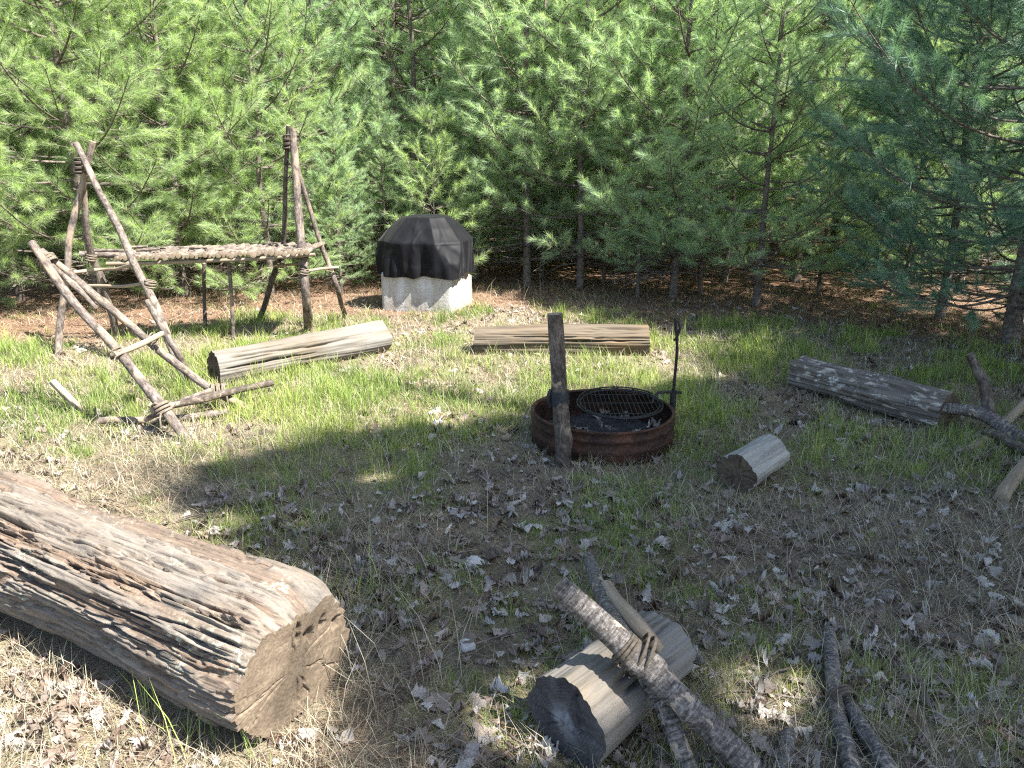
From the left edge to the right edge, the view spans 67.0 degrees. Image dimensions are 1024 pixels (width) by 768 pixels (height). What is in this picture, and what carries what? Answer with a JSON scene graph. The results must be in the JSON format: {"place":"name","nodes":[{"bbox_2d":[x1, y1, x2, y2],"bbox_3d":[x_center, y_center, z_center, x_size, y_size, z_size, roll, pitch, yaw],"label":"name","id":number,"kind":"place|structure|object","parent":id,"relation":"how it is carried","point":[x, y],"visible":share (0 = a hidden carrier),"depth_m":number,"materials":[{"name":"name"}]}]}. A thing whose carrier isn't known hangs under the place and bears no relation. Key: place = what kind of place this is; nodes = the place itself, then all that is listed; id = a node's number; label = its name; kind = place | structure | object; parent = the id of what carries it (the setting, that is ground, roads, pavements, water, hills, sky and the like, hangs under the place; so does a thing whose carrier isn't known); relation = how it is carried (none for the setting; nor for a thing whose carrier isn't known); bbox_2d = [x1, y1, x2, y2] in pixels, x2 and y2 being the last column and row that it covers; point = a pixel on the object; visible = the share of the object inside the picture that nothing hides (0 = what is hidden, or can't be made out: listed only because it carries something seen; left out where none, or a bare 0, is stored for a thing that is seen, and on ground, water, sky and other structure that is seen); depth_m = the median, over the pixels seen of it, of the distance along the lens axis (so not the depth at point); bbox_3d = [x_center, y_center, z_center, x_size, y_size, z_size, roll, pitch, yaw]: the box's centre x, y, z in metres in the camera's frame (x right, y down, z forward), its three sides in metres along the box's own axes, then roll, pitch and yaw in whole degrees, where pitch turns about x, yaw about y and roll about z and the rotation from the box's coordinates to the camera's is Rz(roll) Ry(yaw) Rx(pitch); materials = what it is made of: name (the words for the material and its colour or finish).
{"place":"outdoors","nodes":[
{"label":"outdoors","id":0,"kind":"place"},
{"bbox_2d":[0,182,1023,767],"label":"ground","id":1,"kind":"structure","parent":0,"point":[504,272],"depth_m":3.78,"materials":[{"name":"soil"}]},
{"bbox_2d":[0,0,91,274],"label":"pine tree","id":2,"kind":"object","parent":1,"relation":"on","point":[33,256],"visible":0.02,"depth_m":11.12,"materials":[{"name":"green plant"}]},
{"bbox_2d":[0,0,97,292],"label":"pine tree","id":3,"kind":"object","parent":1,"relation":"on","point":[7,244],"visible":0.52,"depth_m":8.64,"materials":[{"name":"green plant"}]},
{"bbox_2d":[0,0,100,265],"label":"pine tree","id":4,"kind":"object","parent":1,"relation":"on","point":[34,133],"visible":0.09,"depth_m":10.27,"materials":[{"name":"green plant"}]},
{"bbox_2d":[0,0,127,307],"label":"pine tree","id":5,"kind":"object","parent":1,"relation":"on","point":[18,288],"visible":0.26,"depth_m":9.06,"materials":[{"name":"green plant"}]},
{"bbox_2d":[49,379,83,418],"bbox_3d":[-3.001,0.103,5.260,0.359,0.242,0.131,14,21,40],"label":"forked stick","id":6,"kind":"object","parent":1,"relation":"on","point":[63,392],"visible":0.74,"depth_m":5.27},
{"bbox_2d":[0,1,165,243],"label":"pine tree","id":7,"kind":"object","parent":1,"relation":"on","point":[122,190],"visible":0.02,"depth_m":12.52,"materials":[{"name":"green plant"}]},
{"bbox_2d":[0,0,168,269],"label":"pine tree","id":8,"kind":"object","parent":1,"relation":"on","point":[12,121],"visible":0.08,"depth_m":10.53,"materials":[{"name":"green plant"}]},
{"bbox_2d":[0,0,207,277],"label":"pine tree","id":9,"kind":"object","parent":1,"relation":"on","point":[59,18],"visible":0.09,"depth_m":10.27,"materials":[{"name":"green plant"}]},
{"bbox_2d":[8,8,209,246],"bbox_3d":[-7.251,-7.075,13.408,3.567,9.691,3.734,1,16,2],"label":"pine tree","id":10,"kind":"object","parent":1,"relation":"on","point":[103,148],"depth_m":13.69,"materials":[{"name":"green plant"}]},
{"bbox_2d":[0,0,283,305],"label":"pine tree","id":11,"kind":"object","parent":1,"relation":"on","point":[63,89],"visible":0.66,"depth_m":8.20,"materials":[{"name":"green plant"}]},
{"bbox_2d":[28,240,273,442],"bbox_3d":[-2.341,-0.354,5.148,1.360,1.208,0.997,7,18,23],"label":"lashed chair frame","id":12,"kind":"object","parent":1,"relation":"on","point":[54,267],"visible":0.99,"depth_m":4.97,"materials":[{"name":"brown wood"}]},
{"bbox_2d":[23,0,291,296],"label":"pine tree","id":13,"kind":"object","parent":1,"relation":"on","point":[183,289],"visible":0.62,"depth_m":8.76,"materials":[{"name":"green plant"}]},
{"bbox_2d":[36,0,288,269],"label":"pine tree","id":14,"kind":"object","parent":1,"relation":"on","point":[176,83],"visible":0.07,"depth_m":10.98,"materials":[{"name":"green plant"}]},
{"bbox_2d":[74,0,273,258],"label":"pine tree","id":15,"kind":"object","parent":1,"relation":"on","point":[167,124],"visible":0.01,"depth_m":12.10,"materials":[{"name":"green plant"}]},
{"bbox_2d":[0,469,349,742],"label":"log bench","id":16,"kind":"object","parent":1,"relation":"on","point":[248,645],"visible":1,"depth_m":2.39,"materials":[{"name":"wood"}]},
{"bbox_2d":[54,125,347,383],"bbox_3d":[-2.867,-1.271,6.896,2.364,2.016,2.865,0,16,0],"label":"lashed table","id":17,"kind":"object","parent":1,"relation":"on","point":[301,249],"visible":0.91,"depth_m":7.03,"materials":[{"name":"brown wood"}]},
{"bbox_2d":[88,0,349,275],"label":"pine tree","id":18,"kind":"object","parent":1,"relation":"on","point":[289,193],"visible":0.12,"depth_m":10.46,"materials":[{"name":"green plant"}]},
{"bbox_2d":[63,531,395,767],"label":"tall grass","id":19,"kind":"structure","parent":1,"relation":"on","point":[154,700],"depth_m":2.31,"materials":[{"name":"plant"}]},
{"bbox_2d":[146,2,318,243],"bbox_3d":[-5.085,-6.733,13.406,3.476,8.987,3.321,2,16,7],"label":"pine tree","id":20,"kind":"object","parent":1,"relation":"on","point":[251,143],"visible":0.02,"depth_m":13.44,"materials":[{"name":"green plant"}]},
{"bbox_2d":[142,0,369,301],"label":"pine tree","id":21,"kind":"object","parent":1,"relation":"on","point":[263,219],"visible":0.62,"depth_m":9.01,"materials":[{"name":"green plant"}]},
{"bbox_2d":[180,0,400,281],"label":"pine tree","id":22,"kind":"object","parent":1,"relation":"on","point":[354,110],"visible":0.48,"depth_m":9.92,"materials":[{"name":"green plant"}]},
{"bbox_2d":[196,0,385,261],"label":"pine tree","id":23,"kind":"object","parent":1,"relation":"on","point":[342,5],"visible":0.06,"depth_m":11.94,"materials":[{"name":"green plant"}]},
{"bbox_2d":[184,0,400,251],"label":"pine tree","id":24,"kind":"object","parent":1,"relation":"on","point":[339,27],"visible":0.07,"depth_m":13.00,"materials":[{"name":"green plant"}]},
{"bbox_2d":[207,320,392,382],"bbox_3d":[-1.711,-0.274,6.403,1.574,0.293,0.287,-15,22,-42],"label":"log bench","id":25,"kind":"object","parent":1,"relation":"on","point":[351,341],"visible":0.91,"depth_m":6.28,"materials":[{"name":"brown wood"}]},
{"bbox_2d":[234,0,372,269],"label":"pine tree","id":26,"kind":"object","parent":1,"relation":"on","point":[316,92],"visible":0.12,"depth_m":11.27,"materials":[{"name":"green plant"}]},
{"bbox_2d":[294,85,376,292],"bbox_3d":[-2.207,-2.359,9.632,1.060,2.538,1.078,-9,18,-27],"label":"pine tree","id":27,"kind":"object","parent":1,"relation":"on","point":[340,275],"visible":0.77,"depth_m":9.56,"materials":[{"name":"green plant"}]},
{"bbox_2d":[301,2,369,245],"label":"pine tree","id":28,"kind":"object","parent":1,"relation":"on","point":[343,108],"visible":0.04,"depth_m":14.23,"materials":[{"name":"green plant"}]},
{"bbox_2d":[292,0,389,187],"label":"pine tree","id":29,"kind":"object","parent":1,"relation":"on","point":[352,46],"visible":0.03,"depth_m":15.31,"materials":[{"name":"green plant"}]},
{"bbox_2d":[338,84,418,283],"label":"pine tree","id":30,"kind":"object","parent":1,"relation":"on","point":[373,115],"visible":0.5,"depth_m":10.12,"materials":[{"name":"green plant"}]},
{"bbox_2d":[335,0,425,220],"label":"pine tree","id":31,"kind":"object","parent":1,"relation":"on","point":[357,56],"visible":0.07,"depth_m":16.45,"materials":[{"name":"green plant"}]},
{"bbox_2d":[337,0,443,236],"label":"pine tree","id":32,"kind":"object","parent":1,"relation":"on","point":[383,58],"visible":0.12,"depth_m":13.77,"materials":[{"name":"green plant"}]},
{"bbox_2d":[341,1,444,203],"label":"pine tree","id":33,"kind":"object","parent":1,"relation":"on","point":[377,79],"visible":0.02,"depth_m":19.17,"materials":[{"name":"green plant"}]},
{"bbox_2d":[318,0,478,226],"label":"pine tree","id":34,"kind":"object","parent":1,"relation":"on","point":[394,22],"visible":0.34,"depth_m":11.85,"materials":[{"name":"green plant"}]},
{"bbox_2d":[308,0,503,253],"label":"pine tree","id":35,"kind":"object","parent":1,"relation":"on","point":[413,88],"visible":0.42,"depth_m":10.55,"materials":[{"name":"green plant"}]},
{"bbox_2d":[371,0,442,212],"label":"pine tree","id":36,"kind":"object","parent":1,"relation":"on","point":[426,45],"visible":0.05,"depth_m":16.05,"materials":[{"name":"green plant"}]},
{"bbox_2d":[381,272,471,312],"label":"concrete plinth","id":37,"kind":"structure","parent":1,"relation":"on","point":[405,294],"depth_m":8.64,"materials":[{"name":"concrete"}]},
{"bbox_2d":[375,214,473,279],"bbox_3d":[-0.965,-1.591,8.843,1.012,0.669,0.948,4,17,14],"label":"oven cover","id":38,"kind":"object","parent":37,"relation":"on","point":[416,246],"visible":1,"depth_m":8.47,"materials":[{"name":"black fabric"}]},
{"bbox_2d":[359,0,498,233],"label":"pine tree","id":39,"kind":"object","parent":1,"relation":"on","point":[403,2],"visible":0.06,"depth_m":14.30,"materials":[{"name":"green plant"}]},
{"bbox_2d":[384,100,492,275],"bbox_3d":[-0.926,-2.228,9.567,1.424,2.455,1.437,-2,16,-7],"label":"pine sapling","id":40,"kind":"object","parent":1,"relation":"on","point":[438,158],"visible":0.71,"depth_m":9.38,"materials":[{"name":"green plant"}]},
{"bbox_2d":[376,0,515,214],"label":"pine tree","id":41,"kind":"object","parent":1,"relation":"on","point":[439,81],"visible":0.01,"depth_m":17.32,"materials":[{"name":"green plant"}]},
{"bbox_2d":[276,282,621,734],"bbox_3d":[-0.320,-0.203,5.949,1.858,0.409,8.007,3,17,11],"label":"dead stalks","id":42,"kind":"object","parent":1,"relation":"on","point":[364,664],"visible":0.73,"depth_m":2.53,"materials":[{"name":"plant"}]},
{"bbox_2d":[386,0,542,280],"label":"pine tree","id":43,"kind":"object","parent":1,"relation":"on","point":[474,148],"visible":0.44,"depth_m":10.28,"materials":[{"name":"green plant"}]},
{"bbox_2d":[459,638,475,651],"bbox_3d":[-0.158,0.919,2.727,0.054,0.033,0.051,-7,18,-23],"label":"pale stone","id":44,"kind":"object","parent":1,"relation":"on","point":[472,646],"visible":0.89,"depth_m":2.71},
{"bbox_2d":[373,0,574,246],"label":"pine tree","id":45,"kind":"object","parent":1,"relation":"on","point":[432,70],"visible":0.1,"depth_m":13.57,"materials":[{"name":"green plant"}]},
{"bbox_2d":[416,0,564,257],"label":"pine tree","id":46,"kind":"object","parent":1,"relation":"on","point":[440,48],"visible":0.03,"depth_m":12.36,"materials":[{"name":"green plant"}]},
{"bbox_2d":[430,0,588,266],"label":"pine tree","id":47,"kind":"object","parent":1,"relation":"on","point":[513,185],"visible":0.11,"depth_m":11.57,"materials":[{"name":"green plant"}]},
{"bbox_2d":[0,296,1023,767],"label":"leaf litter","id":48,"kind":"object","parent":1,"relation":"on","point":[422,692],"visible":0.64,"depth_m":3.01,"materials":[{"name":"brown plant"}]},
{"bbox_2d":[0,283,1023,767],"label":"grass","id":49,"kind":"structure","parent":1,"relation":"on","point":[294,403],"depth_m":5.15,"materials":[{"name":"plant"}]},
{"bbox_2d":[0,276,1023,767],"bbox_3d":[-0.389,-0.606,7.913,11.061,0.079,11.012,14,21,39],"label":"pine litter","id":50,"kind":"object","parent":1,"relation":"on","point":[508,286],"visible":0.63,"depth_m":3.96,"materials":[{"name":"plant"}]},
{"bbox_2d":[38,337,1023,767],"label":"twig litter","id":51,"kind":"object","parent":1,"relation":"on","point":[784,695],"visible":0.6,"depth_m":3.12,"materials":[{"name":"wood"}]},
{"bbox_2d":[479,0,606,250],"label":"pine tree","id":52,"kind":"object","parent":1,"relation":"on","point":[516,230],"visible":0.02,"depth_m":13.56,"materials":[{"name":"green plant"}]},
{"bbox_2d":[431,0,659,286],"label":"pine tree","id":53,"kind":"object","parent":1,"relation":"on","point":[526,227],"visible":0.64,"depth_m":9.42,"materials":[{"name":"green plant"}]},
{"bbox_2d":[457,0,646,276],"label":"pine tree","id":54,"kind":"object","parent":1,"relation":"on","point":[553,222],"visible":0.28,"depth_m":10.35,"materials":[{"name":"green plant"}]},
{"bbox_2d":[546,312,572,467],"bbox_3d":[0.262,0.054,4.226,0.167,0.889,0.110,7,18,23],"label":"wooden post","id":55,"kind":"object","parent":1,"relation":"on","point":[557,398],"visible":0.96,"depth_m":4.18,"materials":[{"name":"brown wood"}]},
{"bbox_2d":[474,324,649,354],"bbox_3d":[0.434,-0.388,6.819,1.531,0.294,0.278,0,16,1],"label":"log bench","id":56,"kind":"object","parent":1,"relation":"on","point":[617,338],"visible":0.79,"depth_m":6.72,"materials":[{"name":"brown wood"}]},
{"bbox_2d":[443,0,702,288],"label":"pine tree","id":57,"kind":"object","parent":1,"relation":"on","point":[580,246],"visible":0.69,"depth_m":9.35,"materials":[{"name":"green plant"}]},
{"bbox_2d":[516,0,670,262],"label":"pine tree","id":58,"kind":"object","parent":1,"relation":"on","point":[575,252],"visible":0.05,"depth_m":11.94,"materials":[{"name":"green plant"}]},
{"bbox_2d":[548,413,653,431],"bbox_3d":[0.550,0.295,4.720,0.816,0.073,0.816,0,16,0],"label":"ash bed","id":59,"kind":"object","parent":1,"relation":"on","point":[586,420],"visible":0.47,"depth_m":4.85,"materials":[{"name":"grey"}]},
{"bbox_2d":[572,408,660,430],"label":"leaf litter","id":60,"kind":"object","parent":59,"relation":"on","point":[654,423],"visible":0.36,"depth_m":4.78,"materials":[{"name":"grey plant"}]},
{"bbox_2d":[544,0,661,282],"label":"pine tree","id":61,"kind":"object","parent":1,"relation":"on","point":[607,172],"visible":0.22,"depth_m":10.20,"materials":[{"name":"green plant"}]},
{"bbox_2d":[530,318,681,466],"bbox_3d":[0.550,-0.004,4.635,0.864,0.742,0.869,13,21,38],"label":"fire ring","id":62,"kind":"object","parent":1,"relation":"on","point":[641,405],"visible":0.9,"depth_m":4.55,"materials":[{"name":"metal"}]},
{"bbox_2d":[528,610,695,767],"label":"log stump","id":63,"kind":"object","parent":1,"relation":"on","point":[593,699],"visible":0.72,"depth_m":2.21,"materials":[{"name":"brown wood"}]},
{"bbox_2d":[550,552,770,767],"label":"lashed branches","id":64,"kind":"object","parent":63,"relation":"on","point":[613,621],"visible":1,"depth_m":2.15,"materials":[{"name":"grey wood"}]},
{"bbox_2d":[532,0,713,269],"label":"pine tree","id":65,"kind":"object","parent":1,"relation":"on","point":[626,26],"visible":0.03,"depth_m":11.15,"materials":[{"name":"green plant"}]},
{"bbox_2d":[567,0,683,262],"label":"pine tree","id":66,"kind":"object","parent":1,"relation":"on","point":[642,83],"depth_m":11.96,"materials":[{"name":"green plant"}]},
{"bbox_2d":[579,0,704,297],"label":"pine tree","id":67,"kind":"object","parent":1,"relation":"on","point":[641,204],"visible":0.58,"depth_m":9.02,"materials":[{"name":"green plant"}]},
{"bbox_2d":[615,0,779,275],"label":"pine tree","id":68,"kind":"object","parent":1,"relation":"on","point":[749,248],"visible":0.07,"depth_m":10.81,"materials":[{"name":"green plant"}]},
{"bbox_2d":[566,0,838,297],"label":"pine tree","id":69,"kind":"object","parent":1,"relation":"on","point":[675,256],"visible":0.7,"depth_m":8.62,"materials":[{"name":"green plant"}]},
{"bbox_2d":[622,0,805,267],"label":"pine tree","id":70,"kind":"object","parent":1,"relation":"on","point":[740,130],"visible":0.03,"depth_m":11.74,"materials":[{"name":"green plant"}]},
{"bbox_2d":[653,0,780,292],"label":"pine tree","id":71,"kind":"object","parent":1,"relation":"on","point":[699,279],"visible":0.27,"depth_m":9.29,"materials":[{"name":"green plant"}]},
{"bbox_2d":[636,0,857,281],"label":"pine tree","id":72,"kind":"object","parent":1,"relation":"on","point":[733,197],"visible":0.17,"depth_m":9.78,"materials":[{"name":"green plant"}]},
{"bbox_2d":[686,1,807,231],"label":"pine tree","id":73,"kind":"object","parent":1,"relation":"on","point":[762,158],"depth_m":15.85,"materials":[{"name":"green plant"}]},
{"bbox_2d":[689,7,810,230],"bbox_3d":[4.153,-6.354,13.594,2.667,8.136,2.622,6,17,19],"label":"pine tree","id":74,"kind":"object","parent":1,"relation":"on","point":[776,134],"visible":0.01,"depth_m":13.50,"materials":[{"name":"green plant"}]},
{"bbox_2d":[716,434,789,493],"bbox_3d":[1.288,0.426,4.117,0.228,0.229,0.415,14,21,40],"label":"log stump","id":75,"kind":"object","parent":1,"relation":"on","point":[754,463],"visible":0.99,"depth_m":4.00,"materials":[{"name":"grey wood"}]},
{"bbox_2d":[682,2,824,270],"bbox_3d":[3.617,-6.499,10.567,2.730,10.135,2.656,12,20,35],"label":"pine tree","id":76,"kind":"object","parent":1,"relation":"on","point":[747,258],"visible":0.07,"depth_m":11.40,"materials":[{"name":"green plant"}]},
{"bbox_2d":[658,0,885,306],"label":"pine tree","id":77,"kind":"object","parent":1,"relation":"on","point":[832,203],"visible":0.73,"depth_m":8.35,"materials":[{"name":"green plant"}]},
{"bbox_2d":[728,4,826,256],"bbox_3d":[4.555,-8.589,11.804,3.448,13.526,3.543,-8,18,-26],"label":"pine tree","id":78,"kind":"object","parent":1,"relation":"on","point":[775,247],"visible":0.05,"depth_m":13.39,"materials":[{"name":"green plant"}]},
{"bbox_2d":[772,727,795,767],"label":"short stick","id":79,"kind":"object","parent":1,"relation":"on","point":[786,731],"visible":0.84,"depth_m":2.20,"materials":[{"name":"grey wood"}]},
{"bbox_2d":[751,0,848,202],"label":"pine tree","id":80,"kind":"object","parent":1,"relation":"on","point":[811,107],"visible":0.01,"depth_m":21.29,"materials":[{"name":"green plant"}]},
{"bbox_2d":[770,4,875,214],"bbox_3d":[6.135,-8.867,14.506,3.135,12.450,3.050,15,22,42],"label":"pine tree","id":81,"kind":"object","parent":1,"relation":"on","point":[824,86],"visible":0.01,"depth_m":15.14,"materials":[{"name":"green plant"}]},
{"bbox_2d":[754,0,897,282],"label":"pine tree","id":82,"kind":"object","parent":1,"relation":"on","point":[796,279],"visible":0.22,"depth_m":10.17,"materials":[{"name":"green plant"}]},
{"bbox_2d":[771,1,882,263],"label":"pine tree","id":83,"kind":"object","parent":1,"relation":"on","point":[810,253],"visible":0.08,"depth_m":11.92,"materials":[{"name":"green plant"}]},
{"bbox_2d":[769,0,904,294],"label":"pine tree","id":84,"kind":"object","parent":1,"relation":"on","point":[819,281],"visible":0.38,"depth_m":9.30,"materials":[{"name":"green plant"}]},
{"bbox_2d":[808,0,908,252],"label":"pine tree","id":85,"kind":"object","parent":1,"relation":"on","point":[832,228],"visible":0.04,"depth_m":13.97,"materials":[{"name":"green plant"}]},
{"bbox_2d":[822,626,898,767],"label":"lashed sticks","id":86,"kind":"object","parent":1,"relation":"on","point":[843,719],"visible":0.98,"depth_m":2.30,"materials":[{"name":"grey wood"}]},
{"bbox_2d":[787,355,961,430],"bbox_3d":[2.464,0.040,5.353,0.320,0.286,1.159,-10,19,-30],"label":"log bench","id":87,"kind":"object","parent":1,"relation":"on","point":[887,395],"visible":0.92,"depth_m":5.20,"materials":[{"name":"grey wood"}]},
{"bbox_2d":[783,0,1023,346],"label":"pine tree","id":88,"kind":"object","parent":1,"relation":"on","point":[1013,324],"visible":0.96,"depth_m":6.82,"materials":[{"name":"green plant"}]},
{"bbox_2d":[811,0,995,273],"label":"pine tree","id":89,"kind":"object","parent":1,"relation":"on","point":[858,46],"visible":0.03,"depth_m":10.98,"materials":[{"name":"green plant"}]},
{"bbox_2d":[806,0,1009,260],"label":"pine tree","id":90,"kind":"object","parent":1,"relation":"on","point":[834,247],"visible":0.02,"depth_m":12.32,"materials":[{"name":"green plant"}]},
{"bbox_2d":[796,0,1023,327],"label":"pine tree","id":91,"kind":"object","parent":1,"relation":"on","point":[890,266],"visible":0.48,"depth_m":7.68,"materials":[{"name":"green plant"}]},
{"bbox_2d":[844,1,994,299],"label":"pine tree","id":92,"kind":"object","parent":1,"relation":"on","point":[929,169],"visible":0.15,"depth_m":8.93,"materials":[{"name":"green plant"}]},
{"bbox_2d":[824,0,1023,282],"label":"pine tree","id":93,"kind":"object","parent":1,"relation":"on","point":[1001,128],"visible":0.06,"depth_m":9.99,"materials":[{"name":"green plant"}]},
{"bbox_2d":[834,0,1020,258],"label":"pine tree","id":94,"kind":"object","parent":1,"relation":"on","point":[915,139],"visible":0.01,"depth_m":12.63,"materials":[{"name":"green plant"}]},
{"bbox_2d":[856,0,1023,294],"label":"pine tree","id":95,"kind":"object","parent":1,"relation":"on","point":[1022,177],"visible":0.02,"depth_m":9.14,"materials":[{"name":"green plant"}]},
{"bbox_2d":[887,14,1023,261],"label":"pine tree","id":96,"kind":"object","parent":1,"relation":"on","point":[981,130],"depth_m":11.11,"materials":[{"name":"green plant"}]},
{"bbox_2d":[905,352,1023,455],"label":"dead branch","id":97,"kind":"object","parent":1,"relation":"on","point":[985,412],"visible":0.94,"depth_m":4.74,"materials":[{"name":"grey wood"}]},
{"bbox_2d":[964,397,1023,452],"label":"peeled pole","id":98,"kind":"object","parent":1,"relation":"on","point":[1017,409],"visible":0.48,"depth_m":4.97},
{"bbox_2d":[967,76,1023,282],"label":"pine tree","id":99,"kind":"object","parent":1,"relation":"on","point":[1013,253],"visible":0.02,"depth_m":10.60,"materials":[{"name":"green plant"}]},
{"bbox_2d":[976,30,1023,264],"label":"pine tree","id":100,"kind":"object","parent":1,"relation":"on","point":[998,257],"visible":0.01,"depth_m":12.48,"materials":[{"name":"green plant"}]},
{"bbox_2d":[993,456,1023,503],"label":"peeled pole","id":101,"kind":"object","parent":1,"relation":"on","point":[1013,478],"visible":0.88,"depth_m":3.98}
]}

